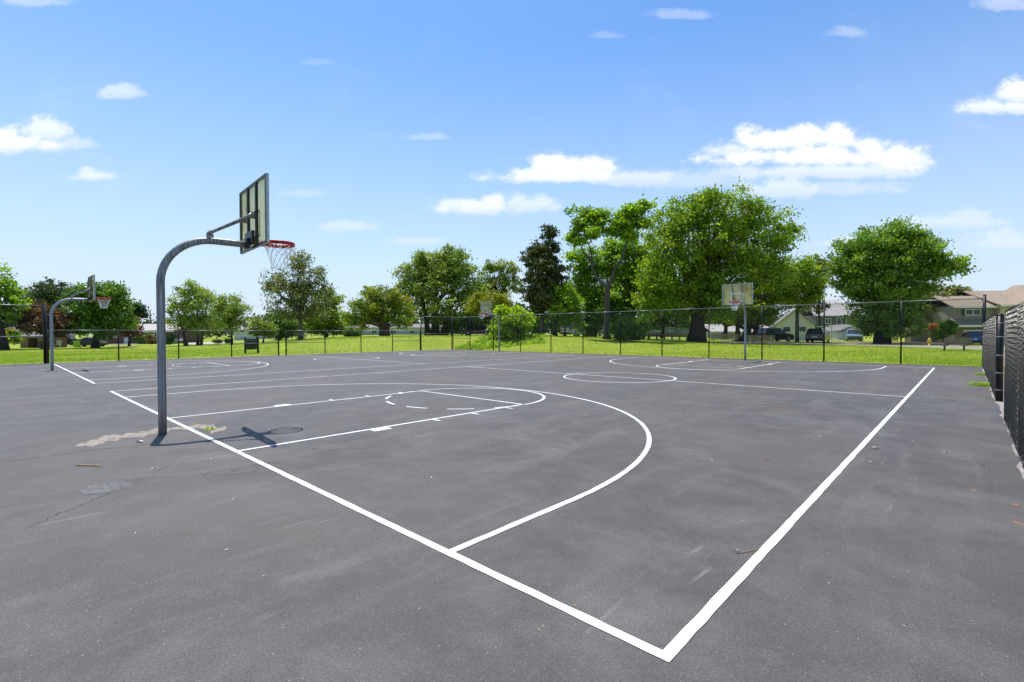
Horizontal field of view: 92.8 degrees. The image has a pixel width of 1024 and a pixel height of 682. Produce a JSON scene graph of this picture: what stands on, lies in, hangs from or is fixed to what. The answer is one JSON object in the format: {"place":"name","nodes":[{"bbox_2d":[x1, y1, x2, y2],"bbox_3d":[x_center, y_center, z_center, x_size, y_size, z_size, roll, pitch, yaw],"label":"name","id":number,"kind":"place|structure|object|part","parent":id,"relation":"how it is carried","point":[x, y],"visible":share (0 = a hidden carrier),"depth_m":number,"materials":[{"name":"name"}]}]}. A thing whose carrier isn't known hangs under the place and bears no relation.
{"place":"outdoors","nodes":[
{"label":"outdoors","id":0,"kind":"place"},
{"bbox_2d":[188,342,233,343],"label":"driveway","id":1,"kind":"structure","parent":0,"point":[206,342],"depth_m":89.49,"materials":[{"name":"concrete"}]},
{"bbox_2d":[0,333,1004,366],"bbox_3d":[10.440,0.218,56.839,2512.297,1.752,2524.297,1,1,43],"label":"lawn","id":2,"kind":"structure","parent":0,"point":[107,347],"depth_m":42.67,"materials":[{"name":"green plant"}]},
{"bbox_2d":[6,329,24,344],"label":"round bush","id":3,"kind":"object","parent":2,"relation":"on","point":[15,338],"visible":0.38,"depth_m":65.95,"materials":[{"name":"green plant"}]},
{"bbox_2d":[0,257,32,349],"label":"leafy tree","id":4,"kind":"object","parent":2,"relation":"on","point":[7,289],"visible":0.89,"depth_m":62.54,"materials":[{"name":"green plant"}]},
{"bbox_2d":[12,286,36,321],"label":"pine tree","id":5,"kind":"object","parent":2,"relation":"on","point":[31,293],"visible":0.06,"depth_m":129.63,"materials":[{"name":"green plant"}]},
{"bbox_2d":[5,301,82,336],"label":"copper tree","id":6,"kind":"object","parent":2,"relation":"on","point":[60,320],"visible":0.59,"depth_m":65.12,"materials":[{"name":"brown plant"}]},
{"bbox_2d":[20,332,69,347],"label":"brown shed","id":7,"kind":"structure","parent":2,"relation":"on","point":[29,339],"depth_m":72.82,"materials":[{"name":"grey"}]},
{"bbox_2d":[17,276,74,312],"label":"pine tree","id":8,"kind":"object","parent":2,"relation":"on","point":[50,291],"visible":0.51,"depth_m":117.87,"materials":[{"name":"green plant"}]},
{"bbox_2d":[67,335,78,344],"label":"parked car","id":9,"kind":"object","parent":2,"relation":"on","point":[72,339],"visible":0.19,"depth_m":79.48,"materials":[{"name":"black paint"}]},
{"bbox_2d":[73,341,80,346],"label":"wheelie bin","id":10,"kind":"object","parent":2,"relation":"on","point":[75,344],"visible":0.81,"depth_m":73.81,"materials":[{"name":"plastic"}]},
{"bbox_2d":[69,337,108,345],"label":"parked car","id":11,"kind":"object","parent":2,"relation":"on","point":[88,340],"visible":0.43,"depth_m":77.24,"materials":[{"name":"grey paint"}]},
{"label":"windows","id":12,"kind":"part","parent":11,"relation":"part of","materials":[{"name":"grey glass"}]},
{"bbox_2d":[55,279,141,347],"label":"leafy tree","id":13,"kind":"object","parent":2,"relation":"on","point":[92,315],"visible":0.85,"depth_m":68.89,"materials":[{"name":"green plant"}]},
{"bbox_2d":[110,316,144,345],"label":"copper tree","id":14,"kind":"object","parent":2,"relation":"on","point":[139,327],"visible":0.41,"depth_m":77.84,"materials":[{"name":"brown plant"}]},
{"bbox_2d":[126,301,151,319],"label":"pine tree","id":15,"kind":"object","parent":2,"relation":"on","point":[140,311],"visible":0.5,"depth_m":149.47,"materials":[{"name":"green plant"}]},
{"bbox_2d":[133,333,146,343],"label":"round bush","id":16,"kind":"object","parent":2,"relation":"on","point":[140,340],"visible":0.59,"depth_m":79.64,"materials":[{"name":"green plant"}]},
{"bbox_2d":[146,335,156,343],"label":"round bush","id":17,"kind":"object","parent":2,"relation":"on","point":[151,339],"visible":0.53,"depth_m":76.86,"materials":[{"name":"green plant"}]},
{"bbox_2d":[105,324,204,343],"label":"ranch house","id":18,"kind":"structure","parent":2,"relation":"on","point":[150,326],"depth_m":95.52,"materials":[{"name":"grey brick"}]},
{"bbox_2d":[166,333,176,344],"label":"round bush","id":19,"kind":"object","parent":2,"relation":"on","point":[170,339],"visible":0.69,"depth_m":75.90,"materials":[{"name":"green plant"}]},
{"bbox_2d":[172,336,182,343],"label":"parked car","id":20,"kind":"object","parent":2,"relation":"on","point":[180,339],"visible":0.15,"depth_m":95.10,"materials":[{"name":"beige paint"}]},
{"bbox_2d":[165,276,226,345],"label":"leafy tree","id":21,"kind":"object","parent":2,"relation":"on","point":[192,320],"visible":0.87,"depth_m":77.19,"materials":[{"name":"green plant"}]},
{"bbox_2d":[223,338,232,343],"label":"round bush","id":22,"kind":"object","parent":2,"relation":"on","point":[225,340],"visible":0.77,"depth_m":71.74,"materials":[{"name":"green plant"}]},
{"bbox_2d":[205,291,253,343],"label":"leafy tree","id":23,"kind":"object","parent":2,"relation":"on","point":[233,310],"visible":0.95,"depth_m":73.28,"materials":[{"name":"green plant"}]},
{"bbox_2d":[244,337,258,353],"bbox_3d":[-19.512,0.422,36.518,0.980,1.420,0.620,0,1,-14],"label":"litter bin","id":24,"kind":"object","parent":2,"relation":"on","point":[252,345],"visible":0.74,"depth_m":36.31,"materials":[{"name":"black plastic"}]},
{"bbox_2d":[234,321,277,339],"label":"long house","id":25,"kind":"structure","parent":2,"relation":"on","point":[242,336],"depth_m":115.02,"materials":[{"name":"white"}]},
{"bbox_2d":[245,318,280,342],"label":"leafy tree","id":26,"kind":"object","parent":2,"relation":"on","point":[256,324],"visible":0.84,"depth_m":71.14,"materials":[{"name":"green plant"}]},
{"bbox_2d":[261,308,298,339],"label":"leafy tree","id":27,"kind":"object","parent":2,"relation":"on","point":[283,326],"visible":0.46,"depth_m":78.87,"materials":[{"name":"green plant"}]},
{"bbox_2d":[254,248,337,337],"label":"bare topped tree","id":28,"kind":"object","parent":2,"relation":"on","point":[300,292],"visible":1,"depth_m":65.27,"materials":[{"name":"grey plant"}]},
{"bbox_2d":[298,289,348,336],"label":"leafy tree","id":29,"kind":"object","parent":2,"relation":"on","point":[332,324],"visible":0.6,"depth_m":75.00,"materials":[{"name":"green plant"}]},
{"bbox_2d":[342,327,362,336],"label":"round bush","id":30,"kind":"object","parent":2,"relation":"on","point":[349,332],"visible":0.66,"depth_m":65.42,"materials":[{"name":"green plant"}]},
{"bbox_2d":[337,283,419,335],"bbox_3d":[-16.828,-3.829,61.701,10.524,6.942,6.234,0,1,8],"label":"leafy tree","id":31,"kind":"object","parent":2,"relation":"on","point":[381,309],"visible":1,"depth_m":61.33,"materials":[{"name":"green plant"}]},
{"bbox_2d":[345,324,464,334],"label":"long building","id":32,"kind":"structure","parent":2,"relation":"on","point":[414,328],"depth_m":114.99,"materials":[{"name":"white paint"}]},
{"bbox_2d":[387,243,489,334],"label":"leafy tree","id":33,"kind":"object","parent":2,"relation":"on","point":[425,276],"visible":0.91,"depth_m":72.62,"materials":[{"name":"green plant"}]},
{"bbox_2d":[4,304,904,338],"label":"distant wood","id":34,"kind":"object","parent":2,"relation":"on","point":[226,325],"depth_m":152.85,"materials":[{"name":"green plant"}]},
{"bbox_2d":[439,309,496,334],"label":"leafy tree","id":35,"kind":"object","parent":2,"relation":"on","point":[468,323],"visible":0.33,"depth_m":76.53,"materials":[{"name":"green plant"}]},
{"bbox_2d":[462,326,492,334],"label":"parked car","id":36,"kind":"object","parent":2,"relation":"on","point":[479,330],"visible":0.51,"depth_m":77.15,"materials":[{"name":"red paint"}]},
{"bbox_2d":[462,289,514,334],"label":"leafy tree","id":37,"kind":"object","parent":2,"relation":"on","point":[478,297],"visible":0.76,"depth_m":59.23,"materials":[{"name":"green plant"}]},
{"bbox_2d":[459,256,522,295],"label":"leafy tree","id":38,"kind":"object","parent":2,"relation":"on","point":[503,280],"visible":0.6,"depth_m":79.07,"materials":[{"name":"green plant"}]},
{"bbox_2d":[455,333,545,349],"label":"bank weeds","id":39,"kind":"object","parent":2,"relation":"on","point":[502,342],"visible":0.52,"depth_m":44.92,"materials":[{"name":"green plant"}]},
{"bbox_2d":[487,304,538,337],"bbox_3d":[0.069,-1.839,47.120,4.885,3.531,4.882,1,1,43],"label":"round bush","id":40,"kind":"object","parent":2,"relation":"on","point":[500,310],"visible":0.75,"depth_m":46.13,"materials":[{"name":"green plant"}]},
{"bbox_2d":[512,223,577,334],"bbox_3d":[3.752,-7.240,58.077,7.270,13.518,6.961,1,1,43],"label":"cedar tree","id":41,"kind":"object","parent":2,"relation":"on","point":[539,296],"visible":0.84,"depth_m":56.95,"materials":[{"name":"green plant"}]},
{"bbox_2d":[522,290,583,334],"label":"leafy tree","id":42,"kind":"object","parent":2,"relation":"on","point":[550,326],"visible":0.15,"depth_m":75.00,"materials":[{"name":"green plant"}]},
{"bbox_2d":[544,281,589,335],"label":"leafy tree","id":43,"kind":"object","parent":2,"relation":"on","point":[565,303],"visible":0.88,"depth_m":55.36,"materials":[{"name":"green plant"}]},
{"bbox_2d":[560,323,584,335],"bbox_3d":[8.736,-1.513,65.993,2.260,1.774,4.900,1,1,43],"label":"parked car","id":44,"kind":"object","parent":2,"relation":"on","point":[568,330],"visible":0.17,"depth_m":64.19,"materials":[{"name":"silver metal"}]},
{"bbox_2d":[574,290,640,336],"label":"leafy tree","id":45,"kind":"object","parent":2,"relation":"on","point":[618,304],"visible":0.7,"depth_m":59.28,"materials":[{"name":"green plant"}]},
{"bbox_2d":[561,194,657,339],"bbox_3d":[10.208,-7.436,49.926,10.016,15.042,5.423,0,1,-5],"label":"forked tree","id":46,"kind":"object","parent":2,"relation":"on","point":[590,222],"visible":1,"depth_m":49.60,"materials":[{"name":"green plant"}]},
{"bbox_2d":[559,237,677,325],"bbox_3d":[13.356,-6.987,61.872,9.597,13.695,15.104,2,3,67],"label":"leafy tree","id":47,"kind":"object","parent":2,"relation":"on","point":[611,254],"visible":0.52,"depth_m":60.78,"materials":[{"name":"green plant"}]},
{"bbox_2d":[607,315,651,340],"bbox_3d":[11.574,-1.302,48.149,4.386,2.601,3.599,0,1,24],"label":"round bush","id":48,"kind":"object","parent":2,"relation":"on","point":[629,331],"visible":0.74,"depth_m":47.38,"materials":[{"name":"green plant"}]},
{"bbox_2d":[637,310,690,337],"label":"leafy tree","id":49,"kind":"object","parent":2,"relation":"on","point":[682,322],"visible":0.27,"depth_m":76.75,"materials":[{"name":"green plant"}]},
{"bbox_2d":[647,321,687,336],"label":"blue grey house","id":50,"kind":"structure","parent":2,"relation":"on","point":[672,330],"depth_m":100.00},
{"bbox_2d":[648,334,687,339],"bbox_3d":[19.916,-0.449,62.090,5.217,0.980,0.280,0,1,0],"label":"timber rail","id":51,"kind":"object","parent":2,"relation":"on","point":[649,335],"visible":0.44,"depth_m":61.95,"materials":[{"name":"brown wood"}]},
{"bbox_2d":[625,176,811,341],"bbox_3d":[22.680,-8.686,53.997,20.130,17.980,10.472,0,1,6],"label":"oak tree","id":52,"kind":"object","parent":2,"relation":"on","point":[664,285],"visible":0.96,"depth_m":52.43,"materials":[{"name":"green plant"}]},
{"bbox_2d":[710,334,738,344],"bbox_3d":[19.534,-0.123,44.996,2.450,1.100,0.630,0,1,7],"label":"park bench","id":53,"kind":"object","parent":2,"relation":"on","point":[719,338],"visible":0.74,"depth_m":44.73,"materials":[{"name":"grey wood"}]},
{"bbox_2d":[705,324,767,337],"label":"white house","id":54,"kind":"structure","parent":2,"relation":"on","point":[719,327],"depth_m":98.81,"materials":[{"name":"white paint"}]},
{"bbox_2d":[710,315,775,336],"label":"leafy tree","id":55,"kind":"object","parent":2,"relation":"on","point":[725,326],"visible":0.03,"depth_m":79.75,"materials":[{"name":"green plant"}]},
{"bbox_2d":[747,335,774,346],"bbox_3d":[21.080,0.048,41.498,2.200,1.100,0.630,0,1,9],"label":"park bench","id":56,"kind":"object","parent":2,"relation":"on","point":[770,338],"visible":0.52,"depth_m":41.23,"materials":[{"name":"grey wood"}]},
{"bbox_2d":[711,251,831,341],"bbox_3d":[31.672,-5.611,59.809,15.084,11.901,7.891,0,1,-5],"label":"leafy tree","id":57,"kind":"object","parent":2,"relation":"on","point":[809,288],"visible":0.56,"depth_m":58.64,"materials":[{"name":"green plant"}]},
{"bbox_2d":[795,304,798,341],"bbox_3d":[35.679,-2.076,60.982,0.456,5.049,0.480,0,1,0],"label":"utility pole","id":58,"kind":"object","parent":2,"relation":"on","point":[797,322],"visible":0.56,"depth_m":60.80,"materials":[{"name":"brown wood"}]},
{"bbox_2d":[768,308,833,340],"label":"white bungalow","id":59,"kind":"object","parent":2,"relation":"on","point":[786,320],"visible":0.42,"depth_m":74.10,"materials":[{"name":"beige paint"}]},
{"bbox_2d":[782,326,790,331],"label":"window","id":60,"kind":"structure","parent":59,"relation":"in","point":[785,327],"depth_m":74.39,"materials":[{"name":"white glass"}]},
{"bbox_2d":[799,326,806,331],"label":"window","id":61,"kind":"structure","parent":59,"relation":"in","point":[803,330],"depth_m":73.52,"materials":[{"name":"white glass"}]},
{"bbox_2d":[795,255,832,327],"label":"leafy tree","id":62,"kind":"object","parent":2,"relation":"on","point":[819,259],"visible":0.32,"depth_m":83.52,"materials":[{"name":"green plant"}]},
{"bbox_2d":[804,300,858,327],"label":"grey house","id":63,"kind":"structure","parent":2,"relation":"on","point":[830,311],"depth_m":92.50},
{"bbox_2d":[836,318,846,324],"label":"window","id":64,"kind":"structure","parent":63,"relation":"in","point":[837,322],"depth_m":91.92,"materials":[{"name":"white glass"}]},
{"bbox_2d":[825,325,862,339],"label":"white garage","id":65,"kind":"structure","parent":2,"relation":"on","point":[839,332],"depth_m":83.53,"materials":[{"name":"white paint"}]},
{"bbox_2d":[720,340,981,344],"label":"kerb","id":66,"kind":"structure","parent":2,"relation":"on","point":[863,341],"depth_m":64.40,"materials":[{"name":"grey concrete"}]},
{"bbox_2d":[820,214,981,343],"bbox_3d":[44.055,-6.830,56.004,17.032,14.731,9.664,0,1,2],"label":"maple tree","id":67,"kind":"object","parent":2,"relation":"on","point":[880,268],"visible":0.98,"depth_m":54.45,"materials":[{"name":"green plant"}]},
{"bbox_2d":[926,323,938,332],"bbox_3d":[52.092,-1.568,60.074,1.833,1.385,1.792,-1,1,-30],"label":"round bush","id":68,"kind":"object","parent":2,"relation":"on","point":[933,324],"visible":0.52,"depth_m":59.90,"materials":[{"name":"orange plant"}]},
{"bbox_2d":[904,281,977,329],"bbox_3d":[57.808,-3.855,65.988,9.980,8.342,7.438,0,1,-12],"label":"leafy tree","id":69,"kind":"object","parent":2,"relation":"on","point":[955,290],"visible":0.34,"depth_m":64.43,"materials":[{"name":"green plant"}]},
{"bbox_2d":[928,318,961,339],"bbox_3d":[48.750,-1.337,54.905,2.953,2.588,2.682,0,1,4],"label":"round bush","id":70,"kind":"object","parent":2,"relation":"on","point":[945,329],"visible":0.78,"depth_m":54.69,"materials":[{"name":"green plant"}]},
{"bbox_2d":[938,337,971,350],"bbox_3d":[32.698,0.281,36.000,2.100,1.100,0.630,0,1,-3],"label":"park bench","id":71,"kind":"object","parent":2,"relation":"on","point":[955,340],"visible":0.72,"depth_m":35.73,"materials":[{"name":"grey wood"}]},
{"bbox_2d":[904,285,1023,342],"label":"beige house","id":72,"kind":"structure","parent":2,"relation":"on","point":[1000,301],"depth_m":60.48,"materials":[{"name":"brown brick"}]},
{"bbox_2d":[965,309,980,314],"bbox_3d":[56.950,-3.553,60.184,1.786,0.770,0.067,0,1,7],"label":"window","id":73,"kind":"structure","parent":72,"relation":"in","point":[976,311],"depth_m":60.17,"materials":[{"name":"grey glass"}]},
{"bbox_2d":[0,349,1023,681],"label":"asphalt","id":74,"kind":"structure","parent":0,"point":[150,575],"depth_m":3.90,"materials":[{"name":"grey asphalt"}]},
{"bbox_2d":[0,303,47,363],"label":"chain link fence","id":75,"kind":"object","parent":74,"relation":"on","point":[44,336],"visible":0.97,"depth_m":24.57,"materials":[{"name":"black metal"}]},
{"bbox_2d":[49,275,110,370],"bbox_3d":[-18.370,-0.775,20.876,1.523,4.060,1.510,0,1,-4],"label":"basketball hoop","id":76,"kind":"object","parent":74,"relation":"on","point":[91,283],"visible":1,"depth_m":20.54,"materials":[{"name":"metal"}]},
{"bbox_2d":[76,464,100,465],"bbox_3d":[-4.834,1.420,5.564,0.331,0.015,0.021,0,1,9],"label":"twig","id":77,"kind":"object","parent":74,"relation":"on","point":[86,465],"visible":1,"depth_m":5.57,"materials":[{"name":"brown wood"}]},
{"bbox_2d":[31,463,171,526],"bbox_3d":[-3.851,1.440,4.742,0.080,0.001,1.867,0,1,-5],"label":"asphalt crack","id":78,"kind":"object","parent":74,"relation":"on","point":[99,497],"visible":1,"depth_m":4.51,"materials":[{"name":"black asphalt"}]},
{"bbox_2d":[79,481,134,494],"bbox_3d":[-3.957,1.440,4.783,0.409,0.001,0.435,1,1,43],"label":"worn patch","id":79,"kind":"object","parent":74,"relation":"on","point":[103,488],"visible":1,"depth_m":4.79,"materials":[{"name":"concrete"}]},
{"bbox_2d":[75,424,227,446],"bbox_3d":[-5.362,1.399,7.389,1.832,0.001,1.151,-1,1,-37],"label":"worn strip","id":80,"kind":"object","parent":74,"relation":"on","point":[101,440],"visible":0.91,"depth_m":7.30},
{"bbox_2d":[47,329,278,362],"bbox_3d":[-20.058,0.211,29.434,0.110,1.805,11.630,1,1,43],"label":"chain link fence","id":81,"kind":"object","parent":74,"relation":"on","point":[231,336],"visible":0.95,"depth_m":29.01,"materials":[{"name":"black metal"}]},
{"bbox_2d":[156,173,294,434],"bbox_3d":[-4.541,-0.591,7.984,1.523,4.060,1.510,0,1,1],"label":"basketball hoop","id":82,"kind":"object","parent":74,"relation":"on","point":[249,239],"visible":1,"depth_m":7.59,"materials":[{"name":"metal"}]},
{"bbox_2d":[54,350,564,383],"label":"court markings","id":83,"kind":"object","parent":74,"relation":"on","point":[262,366],"visible":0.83,"depth_m":23.18,"materials":[{"name":"white paint"}]},
{"bbox_2d":[285,330,420,354],"bbox_3d":[-11.884,0.042,38.170,0.110,1.805,11.495,1,1,43],"label":"chain link fence","id":84,"kind":"object","parent":74,"relation":"on","point":[298,341],"visible":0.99,"depth_m":37.21,"materials":[{"name":"black metal"}]},
{"bbox_2d":[420,316,451,349],"bbox_3d":[-6.743,-0.688,43.654,0.099,3.052,3.545,1,1,43],"label":"chain link fence","id":85,"kind":"object","parent":74,"relation":"on","point":[435,332],"visible":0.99,"depth_m":43.61,"materials":[{"name":"black metal"}]},
{"bbox_2d":[478,301,499,350],"bbox_3d":[-1.861,-1.127,39.111,1.510,4.060,1.523,0,1,9],"label":"basketball hoop","id":86,"kind":"object","parent":74,"relation":"on","point":[484,313],"visible":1,"depth_m":39.47,"materials":[{"name":"metal"}]},
{"bbox_2d":[110,356,934,661],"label":"court markings","id":87,"kind":"object","parent":74,"relation":"on","point":[674,646],"visible":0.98,"depth_m":3.72,"materials":[{"name":"white paint"}]},
{"bbox_2d":[452,294,985,365],"bbox_3d":[7.412,-0.596,32.975,35.376,3.158,0.115,1,1,43],"label":"chain link fence","id":88,"kind":"object","parent":74,"relation":"on","point":[620,330],"visible":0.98,"depth_m":27.26,"materials":[{"name":"black metal"}]},
{"bbox_2d":[722,283,752,359],"bbox_3d":[11.860,-0.930,25.429,1.523,4.060,1.510,0,1,-3],"label":"basketball hoop","id":89,"kind":"object","parent":74,"relation":"on","point":[737,302],"visible":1,"depth_m":25.36,"materials":[{"name":"metal"}]},
{"bbox_2d":[968,381,989,386],"bbox_3d":[13.045,1.176,13.469,0.403,0.144,0.683,-1,1,-36],"label":"weed tuft","id":90,"kind":"object","parent":74,"relation":"on","point":[983,384],"visible":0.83,"depth_m":13.47,"materials":[{"name":"green plant"}]},
{"bbox_2d":[982,313,1004,401],"bbox_3d":[15.355,0.281,15.675,0.140,1.953,14.245,1,1,43],"label":"chain link fence","id":91,"kind":"object","parent":74,"relation":"on","point":[993,347],"visible":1,"depth_m":11.16,"materials":[{"name":"black metal"}]},
{"bbox_2d":[982,368,1023,478],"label":"concrete edge","id":92,"kind":"object","parent":74,"relation":"on","point":[1019,465],"visible":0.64,"depth_m":8.76,"materials":[{"name":"grey concrete"}]},
{"bbox_2d":[1003,302,1023,467],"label":"chain link fence","id":93,"kind":"object","parent":74,"relation":"on","point":[1013,366],"visible":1,"depth_m":6.33,"materials":[{"name":"black metal"}]},
{"bbox_2d":[0,0,1023,334],"label":"sky","id":94,"kind":"structure","parent":0,"point":[132,131],"materials":[{"name":"blue"}]},
{"bbox_2d":[720,341,1018,350],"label":"road","id":95,"kind":"structure","parent":0,"point":[972,347],"depth_m":51.04,"materials":[{"name":"grey asphalt"}]},
{"bbox_2d":[757,328,793,340],"bbox_3d":[34.416,-0.834,64.004,4.900,1.774,2.260,0,1,-18],"label":"parked car","id":96,"kind":"object","parent":95,"relation":"on","point":[776,333],"visible":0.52,"depth_m":63.12,"materials":[{"name":"black paint"}]},
{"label":"windows","id":97,"kind":"part","parent":96,"relation":"part of","materials":[{"name":"black glass"}]},
{"bbox_2d":[805,328,829,341],"bbox_3d":[38.311,-0.693,61.006,2.260,1.774,4.900,1,1,41],"label":"parked car","id":98,"kind":"object","parent":95,"relation":"on","point":[817,335],"visible":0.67,"depth_m":59.47,"materials":[{"name":"grey paint"}]},
{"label":"windows","id":99,"kind":"part","parent":98,"relation":"part of","materials":[{"name":"black glass"}]},
{"bbox_2d":[845,329,862,340],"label":"parked car","id":100,"kind":"object","parent":95,"relation":"on","point":[851,336],"visible":0.69,"depth_m":72.46,"materials":[{"name":"blue paint"}]},
{"bbox_2d":[959,331,981,343],"bbox_3d":[50.529,-0.329,53.010,2.160,1.484,4.800,0,1,30],"label":"parked car","id":101,"kind":"object","parent":95,"relation":"on","point":[974,336],"visible":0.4,"depth_m":52.49,"materials":[{"name":"blue paint"}]},
{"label":"windows","id":102,"kind":"part","parent":101,"relation":"part of","materials":[{"name":"blue glass"}]}
]}

